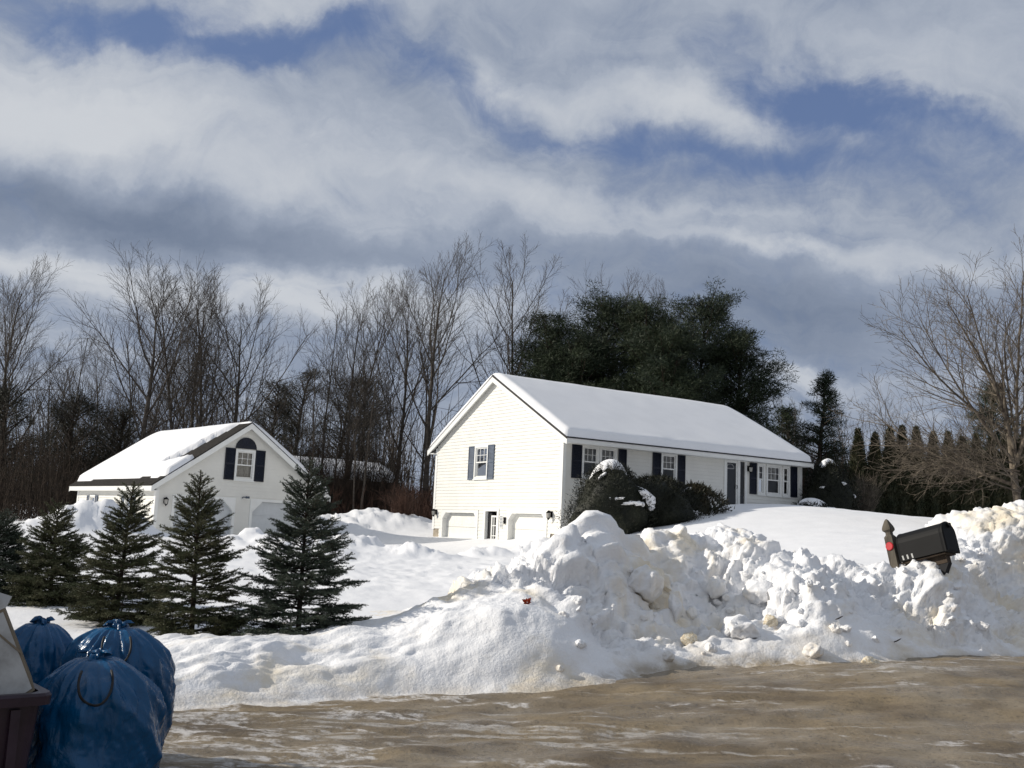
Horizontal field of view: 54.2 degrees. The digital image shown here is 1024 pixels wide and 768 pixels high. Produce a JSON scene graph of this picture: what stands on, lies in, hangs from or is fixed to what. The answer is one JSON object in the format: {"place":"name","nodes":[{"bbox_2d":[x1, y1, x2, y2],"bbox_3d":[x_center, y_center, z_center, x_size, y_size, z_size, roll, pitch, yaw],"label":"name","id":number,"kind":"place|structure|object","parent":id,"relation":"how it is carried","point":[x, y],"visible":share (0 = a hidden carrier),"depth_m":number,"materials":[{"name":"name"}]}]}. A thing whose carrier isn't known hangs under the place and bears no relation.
{"place":"outdoors","nodes":[
{"label":"outdoors","id":0,"kind":"place"},
{"bbox_2d":[0,499,932,639],"bbox_3d":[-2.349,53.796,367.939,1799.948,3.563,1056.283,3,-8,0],"label":"snow field","id":1,"kind":"structure","parent":0,"point":[402,562],"depth_m":26.90,"materials":[{"name":"snow"}]},
{"bbox_2d":[0,508,46,595],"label":"young spruce","id":2,"kind":"object","parent":1,"relation":"on","point":[9,535],"visible":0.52,"depth_m":13.91,"materials":[{"name":"green plant"}]},
{"bbox_2d":[0,375,65,513],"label":"hemlock tree","id":3,"kind":"object","parent":1,"relation":"on","point":[4,410],"visible":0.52,"depth_m":56.09,"materials":[{"name":"brown plant"}]},
{"bbox_2d":[0,274,77,484],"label":"bare tree","id":4,"kind":"object","parent":1,"relation":"on","point":[20,353],"visible":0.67,"depth_m":60.35,"materials":[{"name":"grey plant"}]},
{"bbox_2d":[0,498,93,607],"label":"young spruce","id":5,"kind":"object","parent":1,"relation":"on","point":[53,563],"visible":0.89,"depth_m":13.19,"materials":[{"name":"green plant"}]},
{"bbox_2d":[0,252,102,431],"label":"bare tree","id":6,"kind":"object","parent":1,"relation":"on","point":[5,344],"visible":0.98,"depth_m":58.43,"materials":[{"name":"grey plant"}]},
{"bbox_2d":[13,350,96,463],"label":"bare tree","id":7,"kind":"object","parent":1,"relation":"on","point":[61,396],"visible":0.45,"depth_m":69.10,"materials":[{"name":"grey plant"}]},
{"bbox_2d":[24,333,89,457],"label":"bare tree","id":8,"kind":"object","parent":1,"relation":"on","point":[49,384],"visible":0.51,"depth_m":80.70,"materials":[{"name":"brown plant"}]},
{"bbox_2d":[32,350,81,454],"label":"bare tree","id":9,"kind":"object","parent":1,"relation":"on","point":[58,394],"visible":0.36,"depth_m":71.08,"materials":[{"name":"brown plant"}]},
{"bbox_2d":[24,388,111,506],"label":"hemlock tree","id":10,"kind":"object","parent":1,"relation":"on","point":[64,423],"visible":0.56,"depth_m":59.71,"materials":[{"name":"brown plant"}]},
{"bbox_2d":[44,321,112,443],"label":"bare tree","id":11,"kind":"object","parent":1,"relation":"on","point":[83,358],"visible":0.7,"depth_m":64.13,"materials":[{"name":"brown plant"}]},
{"bbox_2d":[67,331,119,455],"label":"bare tree","id":12,"kind":"object","parent":1,"relation":"on","point":[96,378],"visible":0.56,"depth_m":84.54,"materials":[{"name":"brown plant"}]},
{"bbox_2d":[49,480,172,626],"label":"young spruce","id":13,"kind":"object","parent":1,"relation":"on","point":[98,606],"visible":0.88,"depth_m":11.81,"materials":[{"name":"green plant"}]},
{"bbox_2d":[70,398,162,479],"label":"hemlock tree","id":14,"kind":"object","parent":1,"relation":"on","point":[120,430],"visible":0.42,"depth_m":60.93,"materials":[{"name":"brown plant"}]},
{"bbox_2d":[101,362,163,454],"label":"bare tree","id":15,"kind":"object","parent":1,"relation":"on","point":[128,402],"visible":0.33,"depth_m":87.82,"materials":[{"name":"brown plant"}]},
{"bbox_2d":[19,240,274,454],"bbox_3d":[-21.602,0.235,61.345,13.102,17.462,10.912,-1,-9,21],"label":"bare tree","id":16,"kind":"object","parent":1,"relation":"on","point":[150,393],"visible":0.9,"depth_m":60.00,"materials":[{"name":"grey plant"}]},
{"bbox_2d":[111,257,230,431],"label":"bare tree","id":17,"kind":"object","parent":1,"relation":"on","point":[168,359],"visible":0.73,"depth_m":62.22,"materials":[{"name":"brown plant"}]},
{"bbox_2d":[147,346,214,434],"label":"bare tree","id":18,"kind":"object","parent":1,"relation":"on","point":[178,403],"visible":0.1,"depth_m":78.26,"materials":[{"name":"brown plant"}]},
{"bbox_2d":[141,264,240,430],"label":"bare tree","id":19,"kind":"object","parent":1,"relation":"on","point":[201,415],"visible":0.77,"depth_m":61.10,"materials":[{"name":"brown plant"}]},
{"bbox_2d":[130,259,259,428],"bbox_3d":[-20.444,0.688,64.488,9.458,17.127,8.030,-2,-10,30],"label":"bare tree","id":20,"kind":"object","parent":1,"relation":"on","point":[194,383],"visible":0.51,"depth_m":64.46,"materials":[{"name":"brown plant"}]},
{"bbox_2d":[134,470,261,636],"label":"young spruce","id":21,"kind":"object","parent":1,"relation":"on","point":[227,623],"visible":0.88,"depth_m":10.60,"materials":[{"name":"green plant"}]},
{"bbox_2d":[69,421,330,535],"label":"detached garage","id":22,"kind":"structure","parent":1,"relation":"on","point":[246,467],"depth_m":41.42,"materials":[{"name":"white plastic"}]},
{"bbox_2d":[170,494,235,535],"bbox_3d":[-12.396,5.632,39.919,2.680,2.320,0.220,10,-11,-41],"label":"garage door","id":23,"kind":"structure","parent":22,"relation":"in","point":[229,503],"depth_m":40.54,"materials":[{"name":"grey paint"}]},
{"bbox_2d":[233,449,255,481],"bbox_3d":[-11.075,3.375,41.321,0.930,1.300,0.225,10,-11,-41],"label":"window","id":24,"kind":"structure","parent":22,"relation":"in","point":[243,463],"depth_m":41.40,"materials":[{"name":"white glass"}]},
{"bbox_2d":[248,499,305,535],"bbox_3d":[-9.871,6.073,42.183,2.840,2.320,0.220,10,-11,-41],"label":"garage door","id":25,"kind":"structure","parent":22,"relation":"in","point":[260,510],"depth_m":41.90,"materials":[{"name":"grey paint"}]},
{"bbox_2d":[0,417,423,520],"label":"dark brush","id":26,"kind":"object","parent":1,"relation":"on","point":[20,508],"visible":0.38,"depth_m":56.04,"materials":[{"name":"brown plant"}]},
{"bbox_2d":[162,272,326,447],"bbox_3d":[-18.208,1.061,63.606,9.487,16.267,11.391,-1,-9,21],"label":"bare tree","id":27,"kind":"object","parent":1,"relation":"on","point":[236,403],"visible":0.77,"depth_m":63.40,"materials":[{"name":"grey plant"}]},
{"bbox_2d":[241,373,317,455],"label":"hemlock tree","id":28,"kind":"object","parent":1,"relation":"on","point":[278,388],"visible":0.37,"depth_m":72.23,"materials":[{"name":"green plant"}]},
{"bbox_2d":[223,456,372,635],"bbox_3d":[-2.191,1.933,10.601,1.671,2.354,1.631,3,-8,0],"label":"young spruce","id":29,"kind":"object","parent":1,"relation":"on","point":[273,605],"visible":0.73,"depth_m":10.55,"materials":[{"name":"green plant"}]},
{"bbox_2d":[259,365,337,456],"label":"hemlock tree","id":30,"kind":"object","parent":1,"relation":"on","point":[292,424],"visible":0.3,"depth_m":74.34,"materials":[{"name":"green plant"}]},
{"bbox_2d":[283,373,327,463],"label":"bare tree","id":31,"kind":"object","parent":1,"relation":"on","point":[297,425],"visible":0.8,"depth_m":58.81,"materials":[{"name":"brown plant"}]},
{"bbox_2d":[296,351,346,467],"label":"bare tree","id":32,"kind":"object","parent":1,"relation":"on","point":[313,417],"visible":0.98,"depth_m":57.63,"materials":[{"name":"brown plant"}]},
{"bbox_2d":[292,290,352,472],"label":"bare tree","id":33,"kind":"object","parent":1,"relation":"on","point":[330,376],"visible":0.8,"depth_m":61.98,"materials":[{"name":"brown plant"}]},
{"bbox_2d":[312,367,368,510],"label":"bare tree","id":34,"kind":"object","parent":1,"relation":"on","point":[345,393],"visible":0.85,"depth_m":58.83,"materials":[{"name":"grey plant"}]},
{"bbox_2d":[300,366,391,458],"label":"hemlock tree","id":35,"kind":"object","parent":1,"relation":"on","point":[331,432],"visible":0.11,"depth_m":76.71,"materials":[{"name":"green plant"}]},
{"bbox_2d":[295,456,399,506],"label":"brown house","id":36,"kind":"structure","parent":1,"relation":"on","point":[298,458],"depth_m":65.22,"materials":[{"name":"red"}]},
{"bbox_2d":[305,275,394,483],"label":"bare tree","id":37,"kind":"object","parent":1,"relation":"on","point":[352,359],"visible":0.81,"depth_m":62.85,"materials":[{"name":"grey plant"}]},
{"bbox_2d":[321,366,400,470],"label":"hemlock tree","id":38,"kind":"object","parent":1,"relation":"on","point":[367,432],"visible":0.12,"depth_m":75.34,"materials":[{"name":"green plant"}]},
{"bbox_2d":[341,384,383,509],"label":"bare tree","id":39,"kind":"object","parent":1,"relation":"on","point":[355,443],"visible":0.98,"depth_m":56.36,"materials":[{"name":"grey plant"}]},
{"bbox_2d":[337,341,392,509],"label":"bare tree","id":40,"kind":"object","parent":1,"relation":"on","point":[367,455],"visible":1,"depth_m":56.67,"materials":[{"name":"grey plant"}]},
{"bbox_2d":[304,274,430,484],"bbox_3d":[-10.209,0.788,61.741,9.849,16.168,6.953,-2,-9,28],"label":"bare tree","id":41,"kind":"object","parent":1,"relation":"on","point":[363,367],"visible":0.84,"depth_m":61.55,"materials":[{"name":"grey plant"}]},
{"bbox_2d":[324,480,433,519],"bbox_3d":[-7.989,7.123,59.553,10.638,2.794,13.691,3,-8,0],"label":"red brush","id":42,"kind":"object","parent":1,"relation":"on","point":[425,508],"visible":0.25,"depth_m":55.98,"materials":[{"name":"plant"}]},
{"bbox_2d":[370,373,422,486],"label":"bare tree","id":43,"kind":"object","parent":1,"relation":"on","point":[394,429],"visible":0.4,"depth_m":84.04,"materials":[{"name":"grey plant"}]},
{"bbox_2d":[386,482,430,515],"bbox_3d":[-5.149,5.948,49.620,2.132,2.305,2.628,5,-9,-19],"label":"twiggy shrub","id":44,"kind":"object","parent":1,"relation":"on","point":[401,510],"visible":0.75,"depth_m":49.48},
{"bbox_2d":[354,266,472,493],"bbox_3d":[-6.790,0.470,63.295,7.793,17.545,9.179,7,-10,-29],"label":"bare tree","id":45,"kind":"object","parent":1,"relation":"on","point":[403,424],"visible":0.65,"depth_m":63.20,"materials":[{"name":"grey plant"}]},
{"bbox_2d":[400,305,460,496],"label":"bare tree","id":46,"kind":"object","parent":1,"relation":"on","point":[422,467],"visible":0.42,"depth_m":63.47,"materials":[{"name":"grey plant"}]},
{"bbox_2d":[359,230,530,498],"bbox_3d":[-4.713,-0.489,60.334,10.862,18.685,9.222,8,-10,-35],"label":"bare tree","id":47,"kind":"object","parent":1,"relation":"on","point":[429,431],"visible":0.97,"depth_m":60.21,"materials":[{"name":"grey plant"}]},
{"bbox_2d":[1,374,1002,504],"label":"distant wood","id":48,"kind":"object","parent":1,"relation":"on","point":[385,454],"visible":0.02,"depth_m":104.81,"materials":[{"name":"brown plant"}]},
{"bbox_2d":[443,234,568,404],"bbox_3d":[-0.093,0.105,61.672,8.963,18.000,12.696,-1,-9,23],"label":"bare tree","id":49,"kind":"object","parent":1,"relation":"on","point":[512,336],"visible":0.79,"depth_m":59.62,"materials":[{"name":"grey plant"}]},
{"bbox_2d":[505,309,614,380],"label":"pine tree","id":50,"kind":"object","parent":1,"relation":"on","point":[559,331],"visible":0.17,"depth_m":58.84,"materials":[{"name":"green plant"}]},
{"bbox_2d":[523,325,631,388],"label":"pine tree","id":51,"kind":"object","parent":1,"relation":"on","point":[578,348],"visible":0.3,"depth_m":55.91,"materials":[{"name":"green plant"}]},
{"bbox_2d":[534,279,659,390],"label":"pine tree","id":52,"kind":"object","parent":1,"relation":"on","point":[604,305],"visible":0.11,"depth_m":60.17,"materials":[{"name":"green plant"}]},
{"bbox_2d":[552,459,672,533],"bbox_3d":[3.290,3.965,33.458,4.089,2.967,3.172,3,-8,0],"label":"yew shrub","id":53,"kind":"object","parent":1,"relation":"on","point":[618,494],"visible":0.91,"depth_m":32.73,"materials":[{"name":"green plant"}]},
{"bbox_2d":[561,263,668,378],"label":"bare tree","id":54,"kind":"object","parent":1,"relation":"on","point":[610,286],"visible":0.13,"depth_m":72.41,"materials":[{"name":"grey plant"}]},
{"bbox_2d":[427,373,813,539],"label":"ranch house","id":55,"kind":"structure","parent":1,"relation":"on","point":[516,456],"depth_m":39.92,"materials":[{"name":"white plastic"}]},
{"bbox_2d":[440,510,478,538],"bbox_3d":[-2.129,6.484,41.718,0.300,2.440,3.090,8,-10,-32],"label":"garage door","id":56,"kind":"structure","parent":55,"relation":"in","point":[454,523],"depth_m":42.07,"materials":[{"name":"paint"}]},
{"bbox_2d":[472,445,487,479],"bbox_3d":[-1.248,3.211,40.791,0.135,1.400,1.110,8,-10,-32],"label":"window","id":57,"kind":"structure","parent":55,"relation":"in","point":[481,452],"depth_m":40.87,"materials":[{"name":"white glass"}]},
{"bbox_2d":[506,510,550,539],"bbox_3d":[0.616,5.976,37.453,0.300,2.450,2.740,8,-10,-32],"label":"garage door","id":58,"kind":"structure","parent":55,"relation":"in","point":[520,524],"depth_m":37.84,"materials":[{"name":"paint"}]},
{"bbox_2d":[581,445,599,478],"bbox_3d":[2.839,2.878,36.667,0.820,1.260,0.225,8,-10,-32],"label":"window","id":59,"kind":"structure","parent":55,"relation":"in","point":[588,452],"depth_m":36.74,"materials":[{"name":"white glass"}]},
{"bbox_2d":[599,447,616,461],"bbox_3d":[3.520,2.970,37.093,0.840,1.260,0.225,8,-10,-32],"label":"window","id":60,"kind":"structure","parent":55,"relation":"in","point":[605,453],"depth_m":37.19,"materials":[{"name":"white glass"}]},
{"bbox_2d":[661,453,677,478],"bbox_3d":[6.031,3.310,38.671,0.850,1.260,0.225,8,-10,-32],"label":"window","id":61,"kind":"structure","parent":55,"relation":"in","point":[666,459],"depth_m":38.76,"materials":[{"name":"white glass"}]},
{"bbox_2d":[757,463,765,495],"bbox_3d":[10.246,3.951,41.315,0.480,1.320,0.225,8,-10,-32],"label":"window","id":62,"kind":"structure","parent":55,"relation":"in","point":[760,482],"depth_m":41.29,"materials":[{"name":"white glass"}]},
{"bbox_2d":[766,464,781,496],"bbox_3d":[10.868,4.035,41.704,0.920,1.320,0.225,8,-10,-32],"label":"window","id":63,"kind":"structure","parent":55,"relation":"in","point":[771,470],"depth_m":41.79,"materials":[{"name":"white glass"}]},
{"bbox_2d":[782,466,790,497],"bbox_3d":[11.491,4.120,42.095,0.480,1.320,0.225,8,-10,-32],"label":"window","id":64,"kind":"structure","parent":55,"relation":"in","point":[787,495],"depth_m":42.09,"materials":[{"name":"white glass"}]},
{"bbox_2d":[585,291,711,399],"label":"pine tree","id":65,"kind":"object","parent":1,"relation":"on","point":[642,313],"visible":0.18,"depth_m":57.07,"materials":[{"name":"green plant"}]},
{"bbox_2d":[613,320,729,473],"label":"pine tree","id":66,"kind":"object","parent":1,"relation":"on","point":[654,371],"visible":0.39,"depth_m":53.76,"materials":[{"name":"green plant"}]},
{"bbox_2d":[635,472,714,527],"bbox_3d":[4.912,4.141,34.745,4.028,2.269,4.638,3,-8,0],"label":"yew shrub","id":67,"kind":"object","parent":1,"relation":"on","point":[668,490],"visible":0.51,"depth_m":33.69,"materials":[{"name":"green plant"}]},
{"bbox_2d":[682,479,734,515],"bbox_3d":[6.401,4.240,35.774,2.970,1.728,2.624,3,-8,0],"label":"rhododendron","id":68,"kind":"object","parent":1,"relation":"on","point":[704,491],"visible":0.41,"depth_m":35.30,"materials":[{"name":"green plant"}]},
{"bbox_2d":[658,276,786,412],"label":"pine tree","id":69,"kind":"object","parent":1,"relation":"on","point":[712,312],"visible":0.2,"depth_m":60.07,"materials":[{"name":"green plant"}]},
{"bbox_2d":[701,326,799,439],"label":"pine tree","id":70,"kind":"object","parent":1,"relation":"on","point":[754,384],"visible":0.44,"depth_m":58.24,"materials":[{"name":"green plant"}]},
{"bbox_2d":[770,402,813,482],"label":"spruce tree","id":71,"kind":"object","parent":1,"relation":"on","point":[787,413],"visible":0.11,"depth_m":66.02,"materials":[{"name":"green plant"}]},
{"bbox_2d":[791,498,840,508],"bbox_3d":[12.294,5.222,40.864,2.815,1.184,3.063,3,-8,0],"label":"shrub","id":72,"kind":"object","parent":1,"relation":"on","point":[814,502],"visible":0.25,"depth_m":40.53,"materials":[{"name":"green plant"}]},
{"bbox_2d":[785,368,850,493],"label":"spruce tree","id":73,"kind":"object","parent":1,"relation":"on","point":[823,391],"visible":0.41,"depth_m":60.05,"materials":[{"name":"green plant"}]},
{"bbox_2d":[790,439,851,497],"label":"brown saplings","id":74,"kind":"object","parent":1,"relation":"on","point":[817,463],"visible":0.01,"depth_m":58.65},
{"bbox_2d":[794,456,866,510],"bbox_3d":[13.420,4.532,42.405,2.720,2.956,3.212,10,-11,-43],"label":"yew shrub","id":75,"kind":"object","parent":1,"relation":"on","point":[827,482],"visible":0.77,"depth_m":41.77,"materials":[{"name":"green plant"}]},
{"bbox_2d":[846,427,872,511],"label":"arborvitae","id":76,"kind":"object","parent":1,"relation":"on","point":[855,462],"visible":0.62,"depth_m":45.37,"materials":[{"name":"green plant"}]},
{"bbox_2d":[851,470,889,511],"bbox_3d":[15.455,4.860,43.355,2.254,2.461,1.956,-6,-12,45],"label":"twiggy shrub","id":77,"kind":"object","parent":1,"relation":"on","point":[869,506],"visible":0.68,"depth_m":43.23,"materials":[{"name":"plant"}]},
{"bbox_2d":[866,431,890,513],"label":"arborvitae","id":78,"kind":"object","parent":1,"relation":"on","point":[877,455],"visible":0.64,"depth_m":45.30,"materials":[{"name":"green plant"}]},
{"bbox_2d":[881,426,905,514],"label":"arborvitae","id":79,"kind":"object","parent":1,"relation":"on","point":[892,497],"visible":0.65,"depth_m":45.25,"materials":[{"name":"green plant"}]},
{"bbox_2d":[894,424,920,515],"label":"arborvitae","id":80,"kind":"object","parent":1,"relation":"on","point":[907,500],"visible":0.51,"depth_m":45.21,"materials":[{"name":"green plant"}]},
{"bbox_2d":[909,424,930,516],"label":"arborvitae","id":81,"kind":"object","parent":1,"relation":"on","point":[923,502],"visible":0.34,"depth_m":45.28,"materials":[{"name":"green plant"}]},
{"bbox_2d":[820,229,1023,506],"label":"maple tree","id":82,"kind":"object","parent":1,"relation":"on","point":[1014,453],"visible":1,"depth_m":29.41,"materials":[{"name":"brown plant"}]},
{"bbox_2d":[925,431,946,517],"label":"arborvitae","id":83,"kind":"object","parent":1,"relation":"on","point":[936,507],"visible":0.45,"depth_m":45.34,"materials":[{"name":"green plant"}]},
{"bbox_2d":[941,430,962,513],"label":"arborvitae","id":84,"kind":"object","parent":1,"relation":"on","point":[952,497],"visible":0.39,"depth_m":45.40,"materials":[{"name":"green plant"}]},
{"bbox_2d":[957,436,979,511],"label":"arborvitae","id":85,"kind":"object","parent":1,"relation":"on","point":[967,506],"visible":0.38,"depth_m":45.44,"materials":[{"name":"green plant"}]},
{"bbox_2d":[969,432,991,508],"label":"arborvitae","id":86,"kind":"object","parent":1,"relation":"on","point":[983,503],"visible":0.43,"depth_m":45.58,"materials":[{"name":"green plant"}]},
{"bbox_2d":[956,379,1023,454],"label":"spruce tree","id":87,"kind":"object","parent":1,"relation":"on","point":[998,433],"visible":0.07,"depth_m":54.04,"materials":[{"name":"green plant"}]},
{"bbox_2d":[984,435,1007,506],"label":"arborvitae","id":88,"kind":"object","parent":1,"relation":"on","point":[996,498],"visible":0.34,"depth_m":45.65,"materials":[{"name":"green plant"}]},
{"bbox_2d":[999,434,1019,503],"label":"arborvitae","id":89,"kind":"object","parent":1,"relation":"on","point":[1009,497],"visible":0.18,"depth_m":45.88,"materials":[{"name":"green plant"}]},
{"bbox_2d":[1017,434,1023,499],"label":"arborvitae","id":90,"kind":"object","parent":1,"relation":"on","point":[1021,477],"visible":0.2,"depth_m":45.93,"materials":[{"name":"green plant"}]},
{"bbox_2d":[0,0,1023,501],"label":"sky","id":91,"kind":"structure","parent":0,"point":[807,157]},
{"bbox_2d":[159,655,1023,767],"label":"road","id":92,"kind":"structure","parent":0,"point":[950,711],"depth_m":7.62,"materials":[{"name":"asphalt"}]},
{"bbox_2d":[0,683,51,767],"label":"storage tub","id":93,"kind":"object","parent":92,"relation":"on","point":[18,714],"visible":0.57,"depth_m":4.53,"materials":[{"name":"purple plastic"}]},
{"bbox_2d":[0,593,34,694],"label":"trash bag","id":94,"kind":"object","parent":93,"relation":"in","point":[15,676],"visible":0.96,"depth_m":4.64,"materials":[{"name":"plastic"}]},
{"bbox_2d":[14,615,72,684],"bbox_3d":[-2.924,1.852,6.093,0.572,0.861,0.597,3,-8,0],"label":"rubbish bag","id":95,"kind":"object","parent":92,"relation":"on","point":[44,643],"visible":0.23,"depth_m":5.96,"materials":[{"name":"blue plastic"}]},
{"bbox_2d":[27,648,166,767],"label":"rubbish bag","id":96,"kind":"object","parent":92,"relation":"on","point":[104,708],"visible":0.92,"depth_m":4.93,"materials":[{"name":"blue plastic"}]},
{"bbox_2d":[58,619,175,749],"bbox_3d":[-2.345,1.833,5.856,0.695,0.880,0.666,3,-8,0],"label":"rubbish bag","id":97,"kind":"object","parent":92,"relation":"on","point":[147,654],"visible":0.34,"depth_m":5.82,"materials":[{"name":"blue plastic"}]},
{"bbox_2d":[13,500,1023,710],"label":"snow bank","id":98,"kind":"structure","parent":92,"relation":"on","point":[487,630],"depth_m":10.51,"materials":[{"name":"snow"}]},
{"bbox_2d":[628,564,663,602],"bbox_3d":[1.456,2.217,11.100,0.515,0.444,0.496,-1,-9,23],"label":"snow lump","id":99,"kind":"object","parent":98,"relation":"on","point":[646,582],"visible":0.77,"depth_m":10.90,"materials":[{"name":"snow"}]},
{"bbox_2d":[668,591,682,622],"bbox_3d":[1.798,2.454,10.983,0.158,0.356,0.194,-3,-10,32],"label":"snow lump","id":100,"kind":"object","parent":98,"relation":"on","point":[675,602],"visible":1,"depth_m":10.95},
{"bbox_2d":[706,576,727,599],"bbox_3d":[2.385,2.377,11.627,0.270,0.288,0.256,1,-8,7],"label":"snow lump","id":101,"kind":"object","parent":98,"relation":"on","point":[716,587],"visible":0.92,"depth_m":11.55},
{"bbox_2d":[720,614,760,638],"bbox_3d":[2.417,2.580,10.566,0.391,0.302,0.441,5,-9,-17],"label":"snow lump","id":102,"kind":"object","parent":98,"relation":"on","point":[739,626],"visible":0.83,"depth_m":10.41,"materials":[{"name":"snow"}]},
{"bbox_2d":[742,579,771,603],"bbox_3d":[2.806,2.359,11.348,0.350,0.297,0.280,-2,-10,31],"label":"snow lump","id":103,"kind":"object","parent":98,"relation":"on","point":[755,591],"visible":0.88,"depth_m":11.28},
{"bbox_2d":[802,642,823,658],"bbox_3d":[3.049,2.723,10.193,0.186,0.180,0.244,5,-9,-19],"label":"snow lump","id":104,"kind":"object","parent":98,"relation":"on","point":[811,650],"visible":0.98,"depth_m":10.13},
{"bbox_2d":[882,519,959,574],"bbox_3d":[4.930,2.415,12.106,0.367,1.529,0.880,9,-11,-38],"label":"mailbox","id":105,"kind":"object","parent":98,"relation":"on","point":[937,544],"visible":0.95,"depth_m":12.01,"materials":[{"name":"black metal"}]},
{"bbox_2d":[940,521,959,553],"bbox_3d":[5.207,1.825,11.911,0.321,0.377,0.123,9,-10,-36],"label":"mailbox door","id":106,"kind":"structure","parent":105,"relation":"in","point":[948,534],"depth_m":11.88,"materials":[{"name":"black metal"}]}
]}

